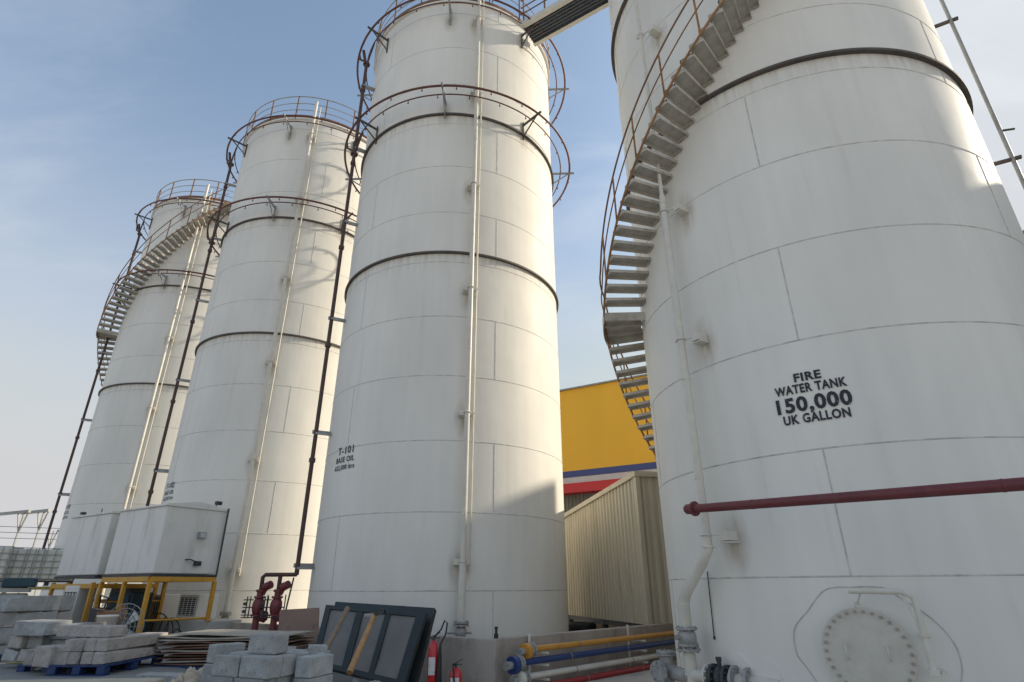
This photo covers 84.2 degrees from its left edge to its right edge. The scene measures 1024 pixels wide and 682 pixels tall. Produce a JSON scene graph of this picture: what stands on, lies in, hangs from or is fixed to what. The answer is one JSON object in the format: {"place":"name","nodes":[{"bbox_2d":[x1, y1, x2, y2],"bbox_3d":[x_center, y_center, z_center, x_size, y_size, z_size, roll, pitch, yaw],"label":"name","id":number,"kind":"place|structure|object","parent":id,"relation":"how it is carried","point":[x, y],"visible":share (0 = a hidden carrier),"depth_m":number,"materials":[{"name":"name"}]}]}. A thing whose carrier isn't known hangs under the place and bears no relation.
{"place":"outdoors","nodes":[
{"label":"outdoors","id":0,"kind":"place"},
{"bbox_2d":[0,582,31,598],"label":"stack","id":1,"kind":"object","parent":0,"point":[14,589],"visible":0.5,"depth_m":11.94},
{"bbox_2d":[1,578,37,586],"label":"equipment box","id":2,"kind":"object","parent":1,"relation":"on","point":[19,582],"visible":1,"depth_m":11.96,"materials":[{"name":"teal metal"}]},
{"bbox_2d":[1,586,64,592],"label":"steel rack","id":3,"kind":"object","parent":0,"point":[42,588],"depth_m":15.75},
{"bbox_2d":[0,546,14,581],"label":"caged tote","id":4,"kind":"object","parent":3,"relation":"on","point":[5,553],"visible":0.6,"depth_m":15.42,"materials":[{"name":"plastic"}]},
{"bbox_2d":[0,547,45,580],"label":"caged tote","id":5,"kind":"object","parent":3,"relation":"on","point":[17,562],"visible":0.56,"depth_m":15.91,"materials":[{"name":"plastic"}]},
{"bbox_2d":[21,548,73,585],"bbox_3d":[-13.530,6.639,16.633,1.226,1.010,1.026,17,-29,-34],"label":"caged tote","id":6,"kind":"object","parent":3,"relation":"on","point":[49,567],"visible":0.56,"depth_m":16.22,"materials":[{"name":"plastic"}]},
{"bbox_2d":[88,595,115,621],"bbox_3d":[-8.949,6.062,12.363,0.542,0.966,0.395,-14,-27,30],"label":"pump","id":7,"kind":"object","parent":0,"point":[93,613],"visible":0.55,"depth_m":12.36,"materials":[{"name":"metal"}]},
{"bbox_2d":[96,615,118,624],"bbox_3d":[-6.970,4.883,9.713,0.330,0.330,0.330,0,-23,0],"label":"bucket","id":8,"kind":"object","parent":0,"point":[110,619],"visible":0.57,"depth_m":9.65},
{"bbox_2d":[0,638,368,681],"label":"pavement","id":9,"kind":"structure","parent":0,"point":[8,671],"depth_m":8.11,"materials":[{"name":"concrete"}]},
{"bbox_2d":[0,645,7,660],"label":"concrete block","id":10,"kind":"object","parent":9,"relation":"on","point":[2,648],"depth_m":9.41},
{"bbox_2d":[0,628,12,643],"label":"concrete block","id":11,"kind":"object","parent":10,"relation":"on","point":[5,634],"depth_m":9.46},
{"bbox_2d":[4,611,34,627],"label":"concrete block","id":12,"kind":"object","parent":11,"relation":"on","point":[7,625],"depth_m":9.63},
{"bbox_2d":[0,596,20,611],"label":"concrete block","id":13,"kind":"object","parent":12,"relation":"on","point":[9,603],"depth_m":9.62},
{"bbox_2d":[10,611,42,627],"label":"concrete block","id":14,"kind":"object","parent":11,"relation":"on","point":[36,615],"depth_m":9.75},
{"bbox_2d":[18,596,49,611],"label":"concrete block","id":15,"kind":"object","parent":14,"relation":"on","point":[33,603],"depth_m":9.82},
{"bbox_2d":[1,648,25,660],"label":"concrete block","id":16,"kind":"object","parent":9,"relation":"on","point":[10,654],"depth_m":8.48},
{"bbox_2d":[7,636,29,648],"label":"concrete block","id":17,"kind":"object","parent":16,"relation":"on","point":[18,642],"depth_m":8.55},
{"bbox_2d":[16,663,125,673],"bbox_3d":[-6.504,4.839,8.421,0.990,0.136,0.950,-5,-24,11],"label":"pallet","id":18,"kind":"object","parent":9,"relation":"on","point":[22,668],"visible":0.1,"depth_m":8.08,"materials":[{"name":"blue plastic"}]},
{"bbox_2d":[17,648,31,661],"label":"concrete block","id":19,"kind":"object","parent":18,"relation":"on","point":[21,656],"depth_m":8.41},
{"bbox_2d":[26,636,53,647],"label":"concrete block","id":20,"kind":"object","parent":19,"relation":"on","point":[34,641],"depth_m":8.52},
{"bbox_2d":[11,619,71,635],"bbox_3d":[-7.192,4.389,8.675,0.630,0.206,0.428,-6,-24,14],"label":"concrete block","id":21,"kind":"object","parent":20,"relation":"on","point":[43,627],"depth_m":8.53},
{"bbox_2d":[23,648,35,665],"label":"concrete block","id":22,"kind":"object","parent":18,"relation":"on","point":[29,656],"depth_m":7.94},
{"bbox_2d":[32,644,63,667],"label":"concrete block","id":23,"kind":"object","parent":18,"relation":"on","point":[44,655],"depth_m":7.77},
{"bbox_2d":[52,639,66,644],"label":"concrete block","id":24,"kind":"object","parent":18,"relation":"on","point":[58,641],"depth_m":8.61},
{"bbox_2d":[49,623,92,638],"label":"concrete block","id":25,"kind":"object","parent":24,"relation":"on","point":[53,637],"depth_m":8.57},
{"bbox_2d":[0,678,163,681],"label":"kerb","id":26,"kind":"structure","parent":9,"relation":"on","point":[110,680],"depth_m":6.55,"materials":[{"name":"concrete"}]},
{"bbox_2d":[45,654,163,675],"bbox_3d":[-5.901,4.741,8.298,0.800,0.136,1.340,-1,-23,2],"label":"pallet","id":27,"kind":"object","parent":9,"relation":"on","point":[80,669],"visible":0.75,"depth_m":7.75,"materials":[{"name":"blue plastic"}]},
{"bbox_2d":[52,645,71,664],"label":"concrete block","id":28,"kind":"object","parent":27,"relation":"on","point":[57,657],"depth_m":7.79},
{"bbox_2d":[60,652,70,663],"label":"concrete block","id":29,"kind":"object","parent":27,"relation":"on","point":[62,658],"depth_m":7.77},
{"bbox_2d":[63,637,91,651],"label":"concrete block","id":30,"kind":"object","parent":29,"relation":"on","point":[68,644],"depth_m":7.83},
{"bbox_2d":[68,651,83,664],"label":"concrete block","id":31,"kind":"object","parent":27,"relation":"on","point":[74,658],"depth_m":7.74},
{"bbox_2d":[72,637,101,651],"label":"concrete block","id":32,"kind":"object","parent":31,"relation":"on","point":[78,645],"depth_m":7.80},
{"bbox_2d":[80,651,95,664],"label":"concrete block","id":33,"kind":"object","parent":27,"relation":"on","point":[86,658],"depth_m":7.75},
{"bbox_2d":[83,632,155,651],"bbox_3d":[-5.813,4.483,8.463,0.169,0.155,1.396,-1,-23,2],"label":"concrete block","id":34,"kind":"object","parent":33,"relation":"on","point":[90,645],"depth_m":7.84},
{"bbox_2d":[56,624,126,637],"bbox_3d":[-6.171,4.259,8.324,0.955,0.146,0.305,-6,-24,13],"label":"concrete block","id":35,"kind":"object","parent":34,"relation":"on","point":[102,631],"depth_m":8.20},
{"bbox_2d":[92,644,160,664],"bbox_3d":[-5.631,4.611,8.367,0.168,0.152,1.380,-1,-23,2],"label":"concrete block","id":36,"kind":"object","parent":27,"relation":"on","point":[105,657],"depth_m":8.11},
{"bbox_2d":[95,632,167,651],"bbox_3d":[-5.641,4.480,8.457,0.169,0.155,1.396,-1,-23,2],"label":"concrete block","id":37,"kind":"object","parent":36,"relation":"on","point":[114,643],"depth_m":8.25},
{"bbox_2d":[95,604,127,624],"bbox_3d":[-7.243,5.098,10.121,0.469,0.700,0.511,9,-25,-21],"label":"carton","id":38,"kind":"object","parent":9,"relation":"on","point":[109,612],"visible":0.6,"depth_m":10.15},
{"bbox_2d":[111,603,144,634],"bbox_3d":[-6.952,5.106,10.114,0.699,0.775,0.115,4,-24,-10],"label":"fan","id":39,"kind":"object","parent":9,"relation":"on","point":[134,616],"visible":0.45,"depth_m":10.18},
{"bbox_2d":[110,592,153,632],"bbox_3d":[-9.132,6.520,13.461,0.900,1.000,0.540,-14,-27,30],"label":"equipment box","id":40,"kind":"object","parent":9,"relation":"on","point":[135,598],"visible":0.44,"depth_m":13.31,"materials":[{"name":"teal metal"}]},
{"bbox_2d":[93,576,216,632],"bbox_3d":[-8.203,6.107,12.919,2.260,1.321,1.590,-14,-27,30],"label":"steel stand","id":41,"kind":"object","parent":9,"relation":"on","point":[147,579],"visible":0.75,"depth_m":12.60,"materials":[{"name":"metal"}]},
{"bbox_2d":[102,501,230,576],"bbox_3d":[-8.165,4.716,13.493,2.300,1.690,1.530,-14,-27,30],"label":"cabin","id":42,"kind":"object","parent":41,"relation":"on","point":[174,540],"visible":1,"depth_m":12.92,"materials":[{"name":"metal"}]},
{"bbox_2d":[135,672,184,681],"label":"concrete block","id":43,"kind":"object","parent":9,"relation":"on","point":[168,676],"depth_m":7.51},
{"bbox_2d":[149,665,203,669],"bbox_3d":[-4.833,5.130,8.878,1.190,0.136,0.950,-5,-24,11],"label":"pallet","id":44,"kind":"object","parent":9,"relation":"on","point":[197,667],"visible":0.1,"depth_m":8.56,"materials":[{"name":"blue plastic"}]},
{"bbox_2d":[153,662,206,664],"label":"board","id":45,"kind":"object","parent":44,"relation":"on","point":[189,663],"visible":0.17,"depth_m":8.67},
{"bbox_2d":[160,659,205,662],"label":"board","id":46,"kind":"object","parent":45,"relation":"on","point":[186,660],"visible":0.14,"depth_m":8.65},
{"bbox_2d":[153,656,206,659],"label":"board","id":47,"kind":"object","parent":46,"relation":"on","point":[180,658],"visible":0.16,"depth_m":8.74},
{"bbox_2d":[168,654,206,656],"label":"board","id":48,"kind":"object","parent":47,"relation":"on","point":[184,655],"visible":0.13,"depth_m":8.72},
{"bbox_2d":[154,648,304,654],"bbox_3d":[-4.464,4.944,9.042,1.949,0.042,1.036,-5,-24,10],"label":"board","id":49,"kind":"object","parent":48,"relation":"on","point":[171,652],"visible":0.19,"depth_m":8.68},
{"bbox_2d":[156,646,307,651],"bbox_3d":[-4.406,4.920,9.080,2.091,0.031,0.992,-3,-24,7],"label":"board","id":50,"kind":"object","parent":49,"relation":"on","point":[191,650],"visible":0.19,"depth_m":8.76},
{"bbox_2d":[167,642,316,648],"bbox_3d":[-4.285,4.902,9.129,1.996,0.041,1.049,-3,-24,7],"label":"board","id":51,"kind":"object","parent":50,"relation":"on","point":[246,647],"visible":0.21,"depth_m":8.84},
{"bbox_2d":[155,640,311,646],"bbox_3d":[-4.441,4.878,9.161,2.065,0.034,1.056,-2,-23,4],"label":"board","id":52,"kind":"object","parent":51,"relation":"on","point":[207,644],"visible":0.29,"depth_m":8.86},
{"bbox_2d":[168,637,313,643],"bbox_3d":[-4.324,4.824,9.129,1.921,0.040,0.948,-2,-24,4],"label":"board","id":53,"kind":"object","parent":52,"relation":"on","point":[289,641],"visible":0.33,"depth_m":8.78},
{"bbox_2d":[159,635,306,640],"bbox_3d":[-4.475,4.806,9.177,1.924,0.027,1.032,-2,-24,4],"label":"board","id":54,"kind":"object","parent":53,"relation":"on","point":[240,639],"visible":0.34,"depth_m":8.76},
{"bbox_2d":[158,632,311,638],"bbox_3d":[-4.468,4.767,9.179,2.070,0.041,1.058,-5,-24,9],"label":"board","id":55,"kind":"object","parent":54,"relation":"on","point":[201,637],"visible":0.37,"depth_m":8.84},
{"bbox_2d":[171,629,314,636],"bbox_3d":[-4.310,4.720,9.162,1.899,0.028,0.989,-3,-24,8],"label":"board","id":56,"kind":"object","parent":55,"relation":"on","point":[230,632],"visible":0.84,"depth_m":9.12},
{"bbox_2d":[176,666,203,681],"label":"sack","id":57,"kind":"object","parent":9,"relation":"on","point":[191,673],"visible":0.47,"depth_m":6.61,"materials":[{"name":"fabric"}]},
{"bbox_2d":[241,572,296,630],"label":"deluge valves","id":58,"kind":"object","parent":9,"relation":"on","point":[259,614],"visible":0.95,"depth_m":12.38,"materials":[{"name":"red paint"}]},
{"bbox_2d":[278,608,319,648],"bbox_3d":[-3.868,5.214,10.238,1.204,0.710,0.292,-10,-25,21],"label":"plywood sheet","id":59,"kind":"object","parent":9,"relation":"on","point":[305,619],"visible":0.64,"depth_m":10.34,"materials":[{"name":"wood"}]},
{"bbox_2d":[200,663,212,681],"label":"concrete block","id":60,"kind":"object","parent":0,"point":[207,669],"depth_m":6.36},
{"bbox_2d":[206,642,245,663],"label":"concrete block","id":61,"kind":"object","parent":60,"relation":"on","point":[220,649],"depth_m":6.50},
{"bbox_2d":[206,675,236,681],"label":"concrete block","id":62,"kind":"object","parent":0,"point":[210,678],"depth_m":6.04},
{"bbox_2d":[211,654,252,676],"bbox_3d":[-3.040,3.525,6.168,0.384,0.202,0.209,-9,-25,20],"label":"concrete block","id":63,"kind":"object","parent":62,"relation":"on","point":[227,665],"depth_m":6.08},
{"bbox_2d":[293,674,332,681],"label":"concrete block","id":64,"kind":"object","parent":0,"point":[327,678],"depth_m":6.13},
{"bbox_2d":[295,653,333,677],"bbox_3d":[-2.176,3.583,6.256,0.206,0.205,0.408,-9,-25,19],"label":"concrete block","id":65,"kind":"object","parent":64,"relation":"on","point":[314,665],"depth_m":6.13,"materials":[{"name":"concrete"}]},
{"bbox_2d":[0,590,678,681],"bbox_3d":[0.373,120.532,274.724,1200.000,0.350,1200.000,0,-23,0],"label":"ground","id":66,"kind":"structure","parent":0,"point":[643,676],"depth_m":9.81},
{"bbox_2d":[0,510,30,545],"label":"wire gantry","id":67,"kind":"object","parent":66,"relation":"on","point":[22,521],"visible":0.7,"depth_m":28.09,"materials":[{"name":"metal"}]},
{"bbox_2d":[18,509,50,592],"bbox_3d":[-24.605,10.943,28.348,2.054,4.820,0.120,-8,-25,18],"label":"wire gantry","id":68,"kind":"object","parent":66,"relation":"on","point":[43,518],"visible":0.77,"depth_m":28.89,"materials":[{"name":"metal"}]},
{"bbox_2d":[63,586,96,622],"bbox_3d":[-10.427,6.459,13.499,0.420,1.150,0.523,-5,-24,12],"label":"air conditioner","id":69,"kind":"object","parent":66,"relation":"on","point":[81,594],"visible":0.23,"depth_m":13.46,"materials":[{"name":"metal"}]},
{"bbox_2d":[48,582,158,621],"bbox_3d":[-10.323,6.700,14.145,2.260,1.220,1.590,-14,-27,30],"label":"steel stand","id":70,"kind":"object","parent":66,"relation":"on","point":[92,586],"visible":0.45,"depth_m":13.69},
{"bbox_2d":[54,509,120,578],"bbox_3d":[-10.330,5.304,14.746,2.200,1.620,1.540,-14,-27,30],"label":"cabin","id":71,"kind":"object","parent":70,"relation":"on","point":[87,548],"visible":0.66,"depth_m":14.03,"materials":[{"name":"metal"}]},
{"bbox_2d":[106,588,145,606],"bbox_3d":[-9.658,6.739,14.087,1.000,1.100,0.594,-14,-27,30],"label":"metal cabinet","id":72,"kind":"object","parent":66,"relation":"on","point":[113,591],"visible":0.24,"depth_m":14.14,"materials":[{"name":"metal"}]},
{"bbox_2d":[39,179,234,607],"bbox_3d":[-15.254,2.477,26.273,7.728,19.649,7.759,0,-23,0],"label":"storage tank","id":73,"kind":"object","parent":66,"relation":"on","point":[117,463],"visible":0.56,"depth_m":23.88,"materials":[{"name":"metal"}]},
{"bbox_2d":[145,618,241,634],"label":"plinth","id":74,"kind":"structure","parent":66,"relation":"on","point":[193,625],"depth_m":13.27,"materials":[{"name":"concrete"}]},
{"bbox_2d":[152,594,180,618],"bbox_3d":[-8.831,6.730,14.387,0.600,0.550,0.523,-18,-29,35],"label":"air conditioner","id":75,"kind":"object","parent":74,"relation":"on","point":[170,606],"visible":0.66,"depth_m":14.22,"materials":[{"name":"metal"}]},
{"bbox_2d":[176,594,218,619],"bbox_3d":[-7.683,6.481,13.821,0.850,0.550,0.523,-14,-27,30],"label":"air conditioner","id":76,"kind":"object","parent":74,"relation":"on","point":[192,605],"visible":0.95,"depth_m":13.61,"materials":[{"name":"metal"}]},
{"bbox_2d":[142,96,368,623],"bbox_3d":[-8.477,0.468,21.689,7.697,19.649,7.697,0,-23,0],"label":"storage tank","id":77,"kind":"object","parent":66,"relation":"on","point":[243,446],"visible":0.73,"depth_m":18.68,"materials":[{"name":"metal"}]},
{"bbox_2d":[231,622,495,681],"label":"bund wall","id":78,"kind":"structure","parent":66,"relation":"on","point":[478,657],"depth_m":8.99,"materials":[{"name":"concrete"}]},
{"bbox_2d":[316,605,427,681],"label":"framed screen","id":79,"kind":"object","parent":66,"relation":"on","point":[389,651],"visible":0.79,"depth_m":8.68,"materials":[{"name":"metal"}]},
{"bbox_2d":[326,606,349,649],"bbox_3d":[-2.649,4.358,8.476,0.095,0.688,0.690,-6,-24,12],"label":"wooden pole","id":80,"kind":"object","parent":79,"relation":"on","point":[336,629],"visible":0.67,"depth_m":8.53,"materials":[{"name":"brown wood"}]},
{"bbox_2d":[346,608,387,674],"bbox_3d":[-2.055,4.275,8.106,0.367,0.787,0.870,0,-23,0],"label":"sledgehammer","id":81,"kind":"object","parent":79,"relation":"on","point":[354,660],"visible":1,"depth_m":8.11,"materials":[{"name":"brown wood"}]},
{"bbox_2d":[335,602,435,681],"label":"framed screen","id":82,"kind":"object","parent":66,"relation":"on","point":[416,670],"visible":0.24,"depth_m":8.82,"materials":[{"name":"metal"}]},
{"bbox_2d":[293,0,573,637],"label":"storage tank","id":83,"kind":"object","parent":66,"relation":"on","point":[442,491],"visible":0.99,"depth_m":13.74,"materials":[{"name":"metal"}]},
{"bbox_2d":[427,620,447,681],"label":"fire extinguisher","id":84,"kind":"object","parent":66,"relation":"on","point":[434,671],"visible":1,"depth_m":8.03,"materials":[{"name":"metal"}]},
{"bbox_2d":[449,659,462,681],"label":"fire extinguisher","id":85,"kind":"object","parent":66,"relation":"on","point":[455,674],"visible":1,"depth_m":7.82,"materials":[{"name":"metal"}]},
{"bbox_2d":[490,623,676,681],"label":"bund wall","id":86,"kind":"structure","parent":66,"relation":"on","point":[506,647],"depth_m":10.06,"materials":[{"name":"concrete"}]},
{"bbox_2d":[528,633,549,681],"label":"pipe bracket","id":87,"kind":"object","parent":86,"relation":"attached to","point":[540,652],"visible":0.59,"depth_m":8.94,"materials":[{"name":"metal"}]},
{"bbox_2d":[509,650,675,681],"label":"wall pipe","id":88,"kind":"object","parent":87,"relation":"on","point":[525,675],"depth_m":9.33,"materials":[{"name":"metal"}]},
{"bbox_2d":[516,631,673,658],"bbox_3d":[1.947,5.523,10.444,0.225,0.232,5.385,-21,-31,39],"label":"wall pipe","id":89,"kind":"object","parent":87,"relation":"on","point":[527,650],"depth_m":9.61,"materials":[{"name":"metal"}]},
{"bbox_2d":[549,664,650,681],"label":"wall pipe","id":90,"kind":"object","parent":87,"relation":"on","point":[602,675],"depth_m":9.79,"materials":[{"name":"metal"}]},
{"bbox_2d":[626,625,647,665],"bbox_3d":[2.407,5.877,10.930,0.418,0.700,0.057,-21,-31,39],"label":"pipe bracket","id":91,"kind":"object","parent":86,"relation":"attached to","point":[628,642],"visible":0.62,"depth_m":10.92,"materials":[{"name":"metal"}]},
{"bbox_2d":[503,639,674,674],"bbox_3d":[1.859,5.621,10.268,0.240,0.246,5.685,-21,-31,39],"label":"wall pipe","id":92,"kind":"object","parent":91,"relation":"attached to","point":[513,665],"depth_m":9.34,"materials":[{"name":"metal"}]},
{"bbox_2d":[564,471,672,628],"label":"shed","id":93,"kind":"structure","parent":66,"relation":"on","point":[616,569],"depth_m":13.91,"materials":[{"name":"metal"}]},
{"bbox_2d":[599,0,1023,681],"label":"storage tank","id":94,"kind":"object","parent":66,"relation":"on","point":[825,246],"visible":1,"depth_m":7.97,"materials":[{"name":"metal"}]},
{"bbox_2d":[521,0,608,46],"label":"footbridge","id":95,"kind":"object","parent":94,"relation":"attached to","point":[556,18],"visible":0.91,"depth_m":17.84,"materials":[{"name":"metal"}]},
{"bbox_2d":[683,477,1023,515],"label":"pipe","id":96,"kind":"object","parent":94,"relation":"attached to","point":[694,508],"visible":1,"depth_m":5.56,"materials":[{"name":"metal"}]},
{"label":"concrete block","id":97,"kind":"object","parent":66,"relation":"on","visible":0},
{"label":"concrete block","id":98,"kind":"object","parent":97,"relation":"on","visible":0},
{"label":"concrete block","id":99,"kind":"object","parent":98,"relation":"on","visible":0},
{"bbox_2d":[308,644,327,651],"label":"concrete block","id":100,"kind":"object","parent":99,"relation":"on","point":[317,647],"depth_m":6.56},
{"bbox_2d":[0,0,1023,586],"label":"sky","id":101,"kind":"structure","parent":0,"point":[105,105],"materials":[{"name":"blue"}]},
{"bbox_2d":[560,373,656,512],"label":"warehouse","id":102,"kind":"structure","parent":0,"point":[604,444],"depth_m":35.00,"materials":[{"name":"metal"}]},
{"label":"concrete block","id":103,"kind":"object","parent":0,"visible":0},
{"bbox_2d":[0,612,18,627],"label":"concrete block","id":104,"kind":"object","parent":103,"relation":"on","point":[7,617],"depth_m":9.54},
{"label":"concrete block","id":105,"kind":"object","parent":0,"visible":0},
{"bbox_2d":[30,610,57,619],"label":"concrete block","id":106,"kind":"object","parent":105,"relation":"on","point":[52,614],"depth_m":9.98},
{"bbox_2d":[45,596,62,610],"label":"concrete block","id":107,"kind":"object","parent":106,"relation":"on","point":[56,606],"depth_m":10.09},
{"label":"concrete block","id":108,"kind":"object","parent":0,"visible":0},
{"bbox_2d":[56,610,72,619],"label":"concrete block","id":109,"kind":"object","parent":108,"relation":"on","point":[65,615],"depth_m":10.18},
{"bbox_2d":[45,595,75,610],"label":"concrete block","id":110,"kind":"object","parent":109,"relation":"on","point":[67,602],"depth_m":10.19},
{"bbox_3d":[1.850,7.880,14.992,0.720,0.360,0.720,0,-23,0],"label":"crate","id":111,"kind":"object","parent":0,"visible":0},
{"bbox_2d":[568,621,595,630],"bbox_3d":[1.849,7.618,15.116,0.800,0.200,0.800,0,-23,0],"label":"tyre","id":112,"kind":"object","parent":111,"relation":"on","point":[577,626],"visible":0.8,"depth_m":14.82,"materials":[{"name":"black rubber"}]},
{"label":"concrete block","id":113,"kind":"object","parent":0,"visible":0},
{"bbox_2d":[234,677,275,681],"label":"concrete block","id":114,"kind":"object","parent":113,"relation":"on","point":[237,679],"depth_m":5.91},
{"bbox_2d":[239,654,282,679],"bbox_3d":[-2.664,3.454,6.007,0.402,0.203,0.206,-10,-25,22],"label":"concrete block","id":115,"kind":"object","parent":114,"relation":"on","point":[259,666],"depth_m":5.93,"materials":[{"name":"concrete"}]},
{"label":"concrete block","id":116,"kind":"object","parent":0,"visible":0},
{"bbox_2d":[276,675,290,681],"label":"concrete block","id":117,"kind":"object","parent":116,"relation":"on","point":[283,679],"depth_m":6.06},
{"bbox_2d":[261,653,296,676],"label":"concrete block","id":118,"kind":"object","parent":117,"relation":"on","point":[288,664],"depth_m":6.12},
{"bbox_2d":[247,633,288,653],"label":"concrete block","id":119,"kind":"object","parent":118,"relation":"on","point":[272,643],"depth_m":6.23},
{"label":"concrete block","id":120,"kind":"object","parent":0,"visible":0},
{"bbox_2d":[285,651,308,673],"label":"concrete block","id":121,"kind":"object","parent":120,"relation":"on","point":[300,653],"depth_m":6.34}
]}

